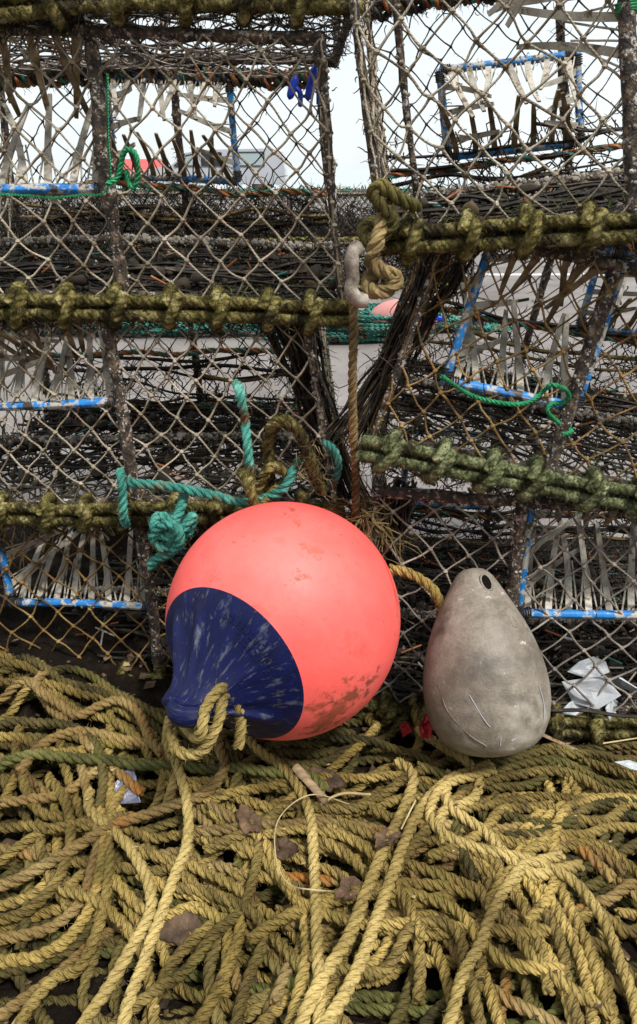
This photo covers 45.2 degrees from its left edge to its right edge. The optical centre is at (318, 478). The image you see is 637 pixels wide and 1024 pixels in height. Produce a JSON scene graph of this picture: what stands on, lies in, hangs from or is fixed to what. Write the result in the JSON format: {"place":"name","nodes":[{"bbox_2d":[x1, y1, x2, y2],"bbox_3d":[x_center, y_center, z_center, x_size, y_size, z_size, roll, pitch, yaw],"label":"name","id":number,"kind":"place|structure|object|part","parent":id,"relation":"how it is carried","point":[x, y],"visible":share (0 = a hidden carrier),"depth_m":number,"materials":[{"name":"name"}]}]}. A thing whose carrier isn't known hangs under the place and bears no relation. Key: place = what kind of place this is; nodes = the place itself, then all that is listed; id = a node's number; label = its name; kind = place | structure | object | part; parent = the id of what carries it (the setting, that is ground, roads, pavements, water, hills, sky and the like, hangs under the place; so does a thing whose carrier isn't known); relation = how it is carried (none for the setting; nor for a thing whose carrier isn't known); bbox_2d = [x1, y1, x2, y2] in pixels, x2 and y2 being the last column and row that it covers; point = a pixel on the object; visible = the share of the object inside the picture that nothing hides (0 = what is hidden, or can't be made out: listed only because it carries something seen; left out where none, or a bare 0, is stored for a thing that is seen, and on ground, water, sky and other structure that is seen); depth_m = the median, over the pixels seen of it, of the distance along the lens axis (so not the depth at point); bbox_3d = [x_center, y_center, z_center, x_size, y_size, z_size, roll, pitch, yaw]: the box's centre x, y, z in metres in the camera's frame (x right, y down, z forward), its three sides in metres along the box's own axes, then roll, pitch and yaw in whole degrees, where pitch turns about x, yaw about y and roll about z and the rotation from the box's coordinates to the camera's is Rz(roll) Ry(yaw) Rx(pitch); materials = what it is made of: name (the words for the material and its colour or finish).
{"place":"outdoors","nodes":[
{"label":"outdoors","id":0,"kind":"place"},
{"bbox_2d":[118,189,407,191],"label":"quay edge","id":1,"kind":"object","parent":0,"point":[319,189],"depth_m":32.37,"materials":[{"name":"concrete"}]},
{"bbox_2d":[0,170,592,188],"bbox_3d":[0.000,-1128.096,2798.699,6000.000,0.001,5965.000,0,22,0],"label":"sea","id":2,"kind":"structure","parent":0,"point":[345,178],"depth_m":233.96,"materials":[{"name":"liquid"}]},
{"bbox_2d":[0,195,636,538],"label":"ground","id":3,"kind":"structure","parent":0,"point":[340,369],"depth_m":3.66,"materials":[{"name":"concrete"}]},
{"bbox_2d":[5,321,259,335],"bbox_3d":[-1.189,-0.906,4.379,2.480,0.140,0.536,0,22,0],"label":"rope heap","id":4,"kind":"object","parent":3,"relation":"on","point":[157,330],"visible":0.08,"depth_m":4.20,"materials":[{"name":"teal fabric"}]},
{"bbox_2d":[122,159,161,190],"bbox_3d":[-7.467,-13.006,32.766,1.800,1.311,3.840,-4,22,-9],"label":"parked car","id":5,"kind":"object","parent":3,"relation":"on","point":[144,164],"visible":0.01,"depth_m":32.02,"materials":[{"name":"red paint"}]},
{"bbox_2d":[0,417,346,679],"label":"lobster pot","id":6,"kind":"object","parent":3,"relation":"on","point":[146,589],"visible":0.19,"depth_m":1.30,"materials":[{"name":"metal"}]},
{"bbox_2d":[0,260,368,543],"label":"lobster pot","id":7,"kind":"object","parent":6,"relation":"on","point":[311,382],"visible":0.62,"depth_m":1.19,"materials":[{"name":"metal"}]},
{"bbox_2d":[115,467,130,528],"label":"rope","id":8,"kind":"object","parent":7,"relation":"hanging from","point":[124,520],"visible":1,"depth_m":1.11,"materials":[{"name":"teal fabric"}]},
{"bbox_2d":[145,484,199,570],"bbox_3d":[-0.209,0.081,1.113,0.083,0.127,0.074,-14,26,-31],"label":"rope","id":9,"kind":"object","parent":7,"relation":"attached to","point":[177,535],"visible":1,"depth_m":1.11,"materials":[{"name":"teal fabric"}]},
{"bbox_2d":[0,14,359,349],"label":"lobster pot","id":10,"kind":"object","parent":7,"relation":"on","point":[124,269],"visible":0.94,"depth_m":1.08,"materials":[{"name":"metal"}]},
{"bbox_2d":[0,74,112,199],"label":"twine","id":11,"kind":"object","parent":10,"relation":"attached to","point":[109,154],"visible":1,"depth_m":1.01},
{"bbox_2d":[105,146,142,189],"bbox_3d":[-0.252,-0.402,0.991,0.054,0.053,0.019,6,23,14],"label":"twine","id":12,"kind":"object","parent":10,"relation":"attached to","point":[116,178],"visible":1,"depth_m":0.99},
{"bbox_2d":[0,0,374,81],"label":"lobster pot","id":13,"kind":"object","parent":10,"relation":"on","point":[59,14],"visible":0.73,"depth_m":0.94,"materials":[{"name":"metal"}]},
{"bbox_2d":[287,75,302,106],"bbox_3d":[-0.038,-0.617,1.218,0.026,0.046,0.014,0,22,0],"label":"toggle","id":14,"kind":"object","parent":10,"relation":"attached to","point":[294,81],"visible":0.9,"depth_m":1.21,"materials":[{"name":"blue plastic"}]},
{"bbox_2d":[305,65,318,104],"bbox_3d":[-0.009,-0.625,1.214,0.026,0.057,0.014,0,22,0],"label":"toggle","id":15,"kind":"object","parent":10,"relation":"attached to","point":[309,85],"visible":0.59,"depth_m":1.21,"materials":[{"name":"blue plastic"}]},
{"bbox_2d":[126,457,301,507],"bbox_3d":[-0.157,0.007,1.120,0.268,0.072,0.045,0,22,0],"label":"rope","id":16,"kind":"object","parent":7,"relation":"attached to","point":[280,490],"visible":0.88,"depth_m":1.11,"materials":[{"name":"teal fabric"}]},
{"bbox_2d":[232,379,255,481],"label":"rope","id":17,"kind":"object","parent":7,"relation":"hanging from","point":[238,386],"visible":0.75,"depth_m":1.10,"materials":[{"name":"teal fabric"}]},
{"bbox_2d":[236,459,293,507],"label":"rope","id":18,"kind":"object","parent":7,"relation":"attached to","point":[253,490],"visible":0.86,"depth_m":1.10,"materials":[{"name":"beige fabric"}]},
{"bbox_2d":[258,409,328,501],"bbox_3d":[-0.045,-0.020,1.113,0.116,0.179,0.070,9,24,21],"label":"rope","id":19,"kind":"object","parent":7,"relation":"attached to","point":[275,423],"visible":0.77,"depth_m":1.08,"materials":[{"name":"brown fabric"}]},
{"bbox_2d":[280,439,332,495],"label":"frayed rope","id":20,"kind":"object","parent":7,"relation":"on","point":[300,476],"visible":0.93,"depth_m":1.10,"materials":[{"name":"brown fabric"}]},
{"bbox_2d":[322,439,342,492],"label":"rope","id":21,"kind":"object","parent":7,"relation":"attached to","point":[333,450],"visible":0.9,"depth_m":1.11,"materials":[{"name":"teal fabric"}]},
{"bbox_2d":[147,148,286,190],"bbox_3d":[-3.970,-11.959,29.748,5.440,1.631,1.800,0,22,0],"label":"pickup van","id":22,"kind":"object","parent":3,"relation":"on","point":[250,156],"visible":0.3,"depth_m":28.89,"materials":[{"name":"white paint"}]},
{"bbox_3d":[-4.996,-12.024,28.804,0.931,0.474,0.098,0,22,0],"label":"window","id":23,"kind":"part","parent":22,"relation":"part of","materials":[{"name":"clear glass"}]},
{"bbox_3d":[-4.025,-12.034,28.800,0.788,0.497,0.098,0,22,0],"label":"window","id":24,"kind":"part","parent":22,"relation":"part of","materials":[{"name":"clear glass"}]},
{"bbox_3d":[-2.625,-12.044,28.796,1.188,0.517,0.098,0,22,0],"label":"window","id":25,"kind":"part","parent":22,"relation":"part of","materials":[{"name":"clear glass"}]},
{"bbox_2d":[0,513,636,1023],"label":"mud","id":26,"kind":"structure","parent":3,"relation":"on","point":[58,629],"depth_m":1.29,"materials":[{"name":"brown soil"}]},
{"bbox_2d":[0,639,633,1023],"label":"leaf litter","id":27,"kind":"object","parent":26,"relation":"on","point":[163,1004],"visible":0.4,"depth_m":0.98,"materials":[{"name":"plant"}]},
{"bbox_2d":[0,649,636,1023],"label":"rope heap","id":28,"kind":"object","parent":26,"relation":"on","point":[551,930],"visible":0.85,"depth_m":0.93,"materials":[{"name":"yellow fabric"}]},
{"bbox_2d":[30,670,164,757],"bbox_3d":[-0.320,0.337,1.129,0.252,0.056,0.068,9,24,22],"label":"rope","id":29,"kind":"object","parent":28,"relation":"on","point":[67,710],"visible":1,"depth_m":1.13,"materials":[{"name":"yellow fabric"}]},
{"bbox_2d":[0,728,229,891],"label":"rope","id":30,"kind":"object","parent":28,"relation":"on","point":[76,846],"visible":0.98,"depth_m":0.98,"materials":[{"name":"yellow fabric"}]},
{"bbox_2d":[76,786,157,1023],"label":"rope","id":31,"kind":"object","parent":28,"relation":"on","point":[109,985],"visible":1,"depth_m":0.88,"materials":[{"name":"yellow fabric"}]},
{"bbox_2d":[114,769,140,803],"bbox_3d":[-0.260,0.416,1.040,0.044,0.013,0.052,5,48,-2],"label":"plastic wrapper","id":32,"kind":"object","parent":28,"relation":"on","point":[129,797],"visible":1,"depth_m":1.03,"materials":[{"name":"plastic"}]},
{"bbox_2d":[0,747,328,792],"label":"rope","id":33,"kind":"object","parent":28,"relation":"on","point":[139,765],"visible":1,"depth_m":1.05,"materials":[{"name":"fabric"}]},
{"bbox_2d":[159,910,202,950],"bbox_3d":[-0.154,0.519,0.879,0.070,0.009,0.043,5,39,-15],"label":"dead leaf","id":34,"kind":"object","parent":28,"relation":"on","point":[176,929],"visible":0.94,"depth_m":0.88,"materials":[{"name":"brown plant"}]},
{"bbox_2d":[236,804,261,834],"bbox_3d":[-0.090,0.437,0.980,0.030,0.008,0.047,-18,45,-34],"label":"dead leaf","id":35,"kind":"object","parent":28,"relation":"on","point":[245,814],"visible":1,"depth_m":0.98,"materials":[{"name":"brown plant"}]},
{"bbox_2d":[161,502,399,740],"bbox_3d":[-0.060,0.193,1.049,0.346,0.320,0.320,-8,23,-19],"label":"mooring buoy","id":36,"kind":"object","parent":28,"relation":"on","point":[282,620],"visible":0.94,"depth_m":0.92,"materials":[{"name":"pink plastic"}]},
{"bbox_2d":[117,682,227,1023],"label":"rope","id":37,"kind":"object","parent":36,"relation":"hanging from","point":[198,735],"visible":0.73,"depth_m":0.88,"materials":[{"name":"yellow fabric"}]},
{"bbox_2d":[165,693,248,762],"bbox_3d":[-0.128,0.292,0.892,0.099,0.082,0.053,-6,23,-16],"label":"rope","id":38,"kind":"object","parent":36,"relation":"attached to","point":[199,752],"visible":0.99,"depth_m":0.88,"materials":[{"name":"yellow fabric"}]},
{"bbox_2d":[265,835,298,860],"bbox_3d":[-0.050,0.462,0.957,0.039,0.008,0.058,-25,13,-33],"label":"dead leaf","id":39,"kind":"object","parent":28,"relation":"on","point":[287,847],"visible":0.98,"depth_m":0.95,"materials":[{"name":"brown plant"}]},
{"bbox_2d":[245,735,331,1023],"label":"rope","id":40,"kind":"object","parent":28,"relation":"on","point":[296,784],"visible":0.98,"depth_m":0.94,"materials":[{"name":"yellow fabric"}]},
{"bbox_2d":[292,763,328,804],"bbox_3d":[-0.011,0.410,1.029,0.014,0.030,0.065,-20,30,-41],"label":"stick","id":41,"kind":"object","parent":28,"relation":"on","point":[300,772],"visible":0.99,"depth_m":1.02,"materials":[{"name":"brown wood"}]},
{"bbox_2d":[274,792,370,891],"bbox_3d":[-0.004,0.455,0.973,0.099,0.067,0.180,7,23,17],"label":"straw","id":42,"kind":"object","parent":28,"relation":"on","point":[347,793],"visible":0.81,"depth_m":0.99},
{"bbox_2d":[310,766,347,792],"bbox_3d":[0.012,0.412,1.043,0.056,0.008,0.033,14,42,19],"label":"dead leaf","id":43,"kind":"object","parent":28,"relation":"on","point":[335,780],"visible":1,"depth_m":1.04,"materials":[{"name":"brown plant"}]},
{"bbox_2d":[335,876,361,901],"bbox_3d":[0.036,0.484,0.902,0.032,0.011,0.048,19,8,32],"label":"dead leaf","id":44,"kind":"object","parent":28,"relation":"on","point":[343,890],"visible":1,"depth_m":0.90,"materials":[{"name":"brown plant"}]},
{"bbox_2d":[292,757,419,1023],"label":"rope","id":45,"kind":"object","parent":28,"relation":"on","point":[327,970],"visible":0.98,"depth_m":0.87,"materials":[{"name":"yellow fabric"}]},
{"bbox_2d":[373,828,401,848],"bbox_3d":[0.083,0.451,0.958,0.027,0.009,0.045,14,21,42],"label":"dead leaf","id":46,"kind":"object","parent":45,"relation":"on","point":[380,838],"visible":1,"depth_m":0.96,"materials":[{"name":"brown plant"}]},
{"bbox_2d":[399,721,411,736],"bbox_3d":[0.131,0.377,1.154,0.018,0.016,0.012,-13,25,-29],"label":"plastic scrap","id":47,"kind":"object","parent":28,"relation":"on","point":[405,729],"visible":1,"depth_m":1.15,"materials":[{"name":"red plastic"}]},
{"bbox_2d":[318,757,493,1023],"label":"rope","id":48,"kind":"object","parent":28,"relation":"on","point":[336,1006],"visible":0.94,"depth_m":0.87,"materials":[{"name":"yellow fabric"}]},
{"bbox_2d":[400,800,415,829],"bbox_3d":[0.116,0.433,0.987,0.002,0.014,0.043,13,25,29],"label":"straw","id":49,"kind":"object","parent":28,"relation":"on","point":[408,814],"visible":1,"depth_m":0.99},
{"bbox_2d":[419,713,432,738],"bbox_3d":[0.155,0.359,1.113,0.022,0.036,0.014,5,-13,-20],"label":"plastic scrap","id":50,"kind":"object","parent":28,"relation":"on","point":[426,728],"visible":0.91,"depth_m":1.11,"materials":[{"name":"red plastic"}]},
{"bbox_2d":[414,726,485,843],"bbox_3d":[0.188,0.418,1.066,0.086,0.034,0.226,0,22,0],"label":"rope","id":51,"kind":"object","parent":28,"relation":"on","point":[472,797],"visible":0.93,"depth_m":1.04,"materials":[{"name":"yellow fabric"}]},
{"bbox_2d":[423,568,550,756],"bbox_3d":[0.230,0.254,1.075,0.174,0.257,0.171,-5,-9,-1],"label":"net float","id":52,"kind":"object","parent":28,"relation":"on","point":[486,688],"visible":1,"depth_m":1.01,"materials":[{"name":"grey plastic"}]},
{"bbox_2d":[442,848,565,1023],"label":"rope","id":53,"kind":"object","parent":28,"relation":"on","point":[474,955],"visible":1,"depth_m":0.85,"materials":[{"name":"yellow fabric"}]},
{"bbox_2d":[441,785,584,880],"bbox_3d":[0.230,0.454,0.967,0.200,0.033,0.065,16,27,34],"label":"rope","id":54,"kind":"object","parent":28,"relation":"on","point":[491,838],"visible":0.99,"depth_m":0.96,"materials":[{"name":"yellow fabric"}]},
{"bbox_2d":[423,765,636,1023],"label":"rope","id":55,"kind":"object","parent":28,"relation":"on","point":[585,894],"visible":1,"depth_m":0.92,"materials":[{"name":"yellow fabric"}]},
{"bbox_2d":[615,760,636,770],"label":"plastic shard","id":56,"kind":"object","parent":28,"relation":"on","point":[630,764],"visible":1,"depth_m":1.09,"materials":[{"name":"white plastic"}]},
{"bbox_2d":[354,391,636,745],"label":"lobster pot","id":57,"kind":"object","parent":26,"relation":"on","point":[608,581],"visible":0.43,"depth_m":1.22,"materials":[{"name":"metal"}]},
{"bbox_2d":[314,467,424,566],"bbox_3d":[0.074,0.082,1.167,0.170,0.209,0.227,0,22,0],"label":"frayed rope","id":58,"kind":"object","parent":57,"relation":"in","point":[364,521],"visible":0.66,"depth_m":1.13,"materials":[{"name":"fabric"}]},
{"bbox_2d":[389,563,443,616],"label":"rope","id":59,"kind":"object","parent":57,"relation":"in","point":[429,586],"visible":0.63,"depth_m":1.10,"materials":[{"name":"yellow fabric"}]},
{"bbox_2d":[318,176,636,527],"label":"lobster pot","id":60,"kind":"object","parent":57,"relation":"on","point":[541,472],"visible":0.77,"depth_m":1.05,"materials":[{"name":"metal"}]},
{"bbox_2d":[347,301,361,516],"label":"rope","id":61,"kind":"object","parent":60,"relation":"hanging from","point":[352,384],"visible":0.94,"depth_m":1.04,"materials":[{"name":"brown fabric"}]},
{"bbox_2d":[472,301,483,327],"bbox_3d":[0.311,-0.318,1.489,0.026,0.054,0.014,0,22,0],"label":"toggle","id":62,"kind":"object","parent":60,"relation":"attached to","point":[482,323],"visible":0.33,"depth_m":1.49,"materials":[{"name":"blue plastic"}]},
{"bbox_2d":[349,0,636,278],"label":"lobster pot","id":63,"kind":"object","parent":60,"relation":"on","point":[496,213],"visible":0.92,"depth_m":0.94,"materials":[{"name":"metal"}]},
{"bbox_2d":[359,197,404,300],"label":"rope","id":64,"kind":"object","parent":63,"relation":"hanging from","point":[376,270],"visible":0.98,"depth_m":0.92,"materials":[{"name":"beige fabric"}]},
{"bbox_2d":[344,240,368,307],"bbox_3d":[0.046,-0.245,0.918,0.032,0.080,0.020,-6,23,-14],"label":"rubber hook","id":65,"kind":"object","parent":64,"relation":"hanging from","point":[355,296],"visible":1,"depth_m":0.91,"materials":[{"name":"grey rubber"}]},
{"bbox_2d":[356,177,422,247],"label":"rope","id":66,"kind":"object","parent":63,"relation":"attached to","point":[379,189],"visible":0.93,"depth_m":0.90,"materials":[{"name":"green fabric"}]},
{"bbox_2d":[440,374,573,436],"bbox_3d":[0.253,-0.099,1.024,0.187,0.084,0.027,0,22,0],"label":"twine","id":67,"kind":"object","parent":60,"relation":"attached to","point":[523,403],"visible":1,"depth_m":1.02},
{"bbox_2d":[562,701,585,714],"bbox_3d":[0.399,0.363,1.210,0.064,0.024,0.009,-6,-22,-29],"label":"plastic shard","id":68,"kind":"object","parent":57,"relation":"in","point":[571,704],"visible":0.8,"depth_m":1.21,"materials":[{"name":"white plastic"}]},
{"bbox_2d":[567,656,608,677],"bbox_3d":[0.434,0.304,1.230,0.078,0.036,0.010,1,-14,-13],"label":"plastic shard","id":69,"kind":"object","parent":57,"relation":"in","point":[582,668],"visible":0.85,"depth_m":1.23,"materials":[{"name":"white plastic"}]},
{"bbox_2d":[562,676,620,708],"bbox_3d":[0.430,0.336,1.207,0.088,0.052,0.008,-2,-9,19],"label":"plastic shard","id":70,"kind":"object","parent":57,"relation":"in","point":[589,688],"visible":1,"depth_m":1.20,"materials":[{"name":"white plastic"}]},
{"bbox_2d":[605,699,617,720],"bbox_3d":[0.468,0.365,1.213,0.009,0.039,0.054,-17,-5,38],"label":"plastic shard","id":71,"kind":"object","parent":57,"relation":"in","point":[611,705],"visible":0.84,"depth_m":1.20,"materials":[{"name":"white plastic"}]},
{"bbox_2d":[610,677,636,690],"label":"plastic shard","id":72,"kind":"object","parent":57,"relation":"in","point":[620,682],"visible":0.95,"depth_m":1.21,"materials":[{"name":"grey plastic"}]},
{"bbox_2d":[535,734,636,749],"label":"cane splinters","id":73,"kind":"object","parent":26,"relation":"on","point":[552,739],"visible":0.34,"depth_m":1.19,"materials":[{"name":"wicker"}]},
{"bbox_2d":[298,233,383,291],"bbox_3d":[0.159,-1.673,6.023,0.914,0.557,0.708,2,22,4],"label":"lobster pot","id":74,"kind":"object","parent":3,"relation":"on","point":[363,267],"visible":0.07,"depth_m":5.82,"materials":[{"name":"wicker"}]},
{"bbox_2d":[277,182,376,251],"bbox_3d":[0.138,-2.007,5.930,0.915,0.557,0.708,0,22,1],"label":"lobster pot","id":75,"kind":"object","parent":74,"relation":"on","point":[350,224],"visible":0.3,"depth_m":5.75,"materials":[{"name":"wicker"}]},
{"bbox_2d":[258,303,432,342],"bbox_3d":[0.152,-0.865,4.234,0.975,0.174,0.536,0,22,0],"label":"rope heap","id":76,"kind":"object","parent":3,"relation":"on","point":[370,331],"visible":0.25,"depth_m":4.04,"materials":[{"name":"teal fabric"}]},
{"bbox_2d":[369,299,443,336],"bbox_3d":[0.483,-0.871,4.211,0.454,0.233,0.230,12,25,28],"label":"mooring buoy","id":77,"kind":"object","parent":3,"relation":"on","point":[383,308],"visible":0.25,"depth_m":4.16,"materials":[{"name":"pink plastic"}]},
{"bbox_2d":[381,253,478,288],"bbox_3d":[0.867,-1.724,6.150,0.914,0.557,0.708,-1,22,-3],"label":"lobster pot","id":78,"kind":"object","parent":3,"relation":"on","point":[405,273],"visible":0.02,"depth_m":5.97,"materials":[{"name":"wicker"}]},
{"bbox_2d":[399,183,460,207],"bbox_3d":[0.867,-2.044,6.021,0.914,0.557,0.708,-1,22,-3],"label":"lobster pot","id":79,"kind":"object","parent":78,"relation":"on","point":[408,190],"visible":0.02,"depth_m":5.84,"materials":[{"name":"wicker"}]},
{"bbox_2d":[436,309,511,331],"bbox_3d":[0.758,-0.944,4.527,0.856,0.098,0.523,0,22,0],"label":"rope heap","id":80,"kind":"object","parent":3,"relation":"on","point":[453,318],"visible":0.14,"depth_m":4.35,"materials":[{"name":"fabric"}]},
{"bbox_2d":[466,273,603,275],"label":"painted line","id":81,"kind":"object","parent":3,"relation":"on","point":[540,274],"depth_m":6.74,"materials":[{"name":"white paint"}]},
{"bbox_2d":[0,0,636,169],"label":"sky","id":82,"kind":"structure","parent":0,"point":[348,135],"materials":[{"name":"white"}]},
{"bbox_3d":[-2.065,-1.682,6.047,0.915,0.557,0.708,1,22,1],"label":"lobster pot","id":83,"kind":"object","parent":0,"visible":0},
{"bbox_2d":[0,183,101,238],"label":"lobster pot","id":84,"kind":"object","parent":83,"relation":"on","point":[35,234],"visible":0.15,"depth_m":5.74,"materials":[{"name":"wicker"}]},
{"bbox_3d":[-1.326,-1.703,6.098,0.915,0.557,0.708,0,22,-1],"label":"lobster pot","id":85,"kind":"object","parent":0,"visible":0},
{"bbox_2d":[84,183,184,236],"bbox_3d":[-1.385,-2.016,5.951,0.914,0.557,0.708,-2,22,-5],"label":"lobster pot","id":86,"kind":"object","parent":85,"relation":"on","point":[139,193],"visible":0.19,"depth_m":5.77,"materials":[{"name":"wicker"}]},
{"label":"lobster pot","id":87,"kind":"object","parent":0,"visible":0},
{"bbox_2d":[190,182,295,241],"bbox_3d":[-0.559,-1.965,5.826,0.915,0.557,0.708,1,22,2],"label":"lobster pot","id":88,"kind":"object","parent":87,"relation":"on","point":[205,195],"visible":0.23,"depth_m":5.65,"materials":[{"name":"wicker"}]}
]}

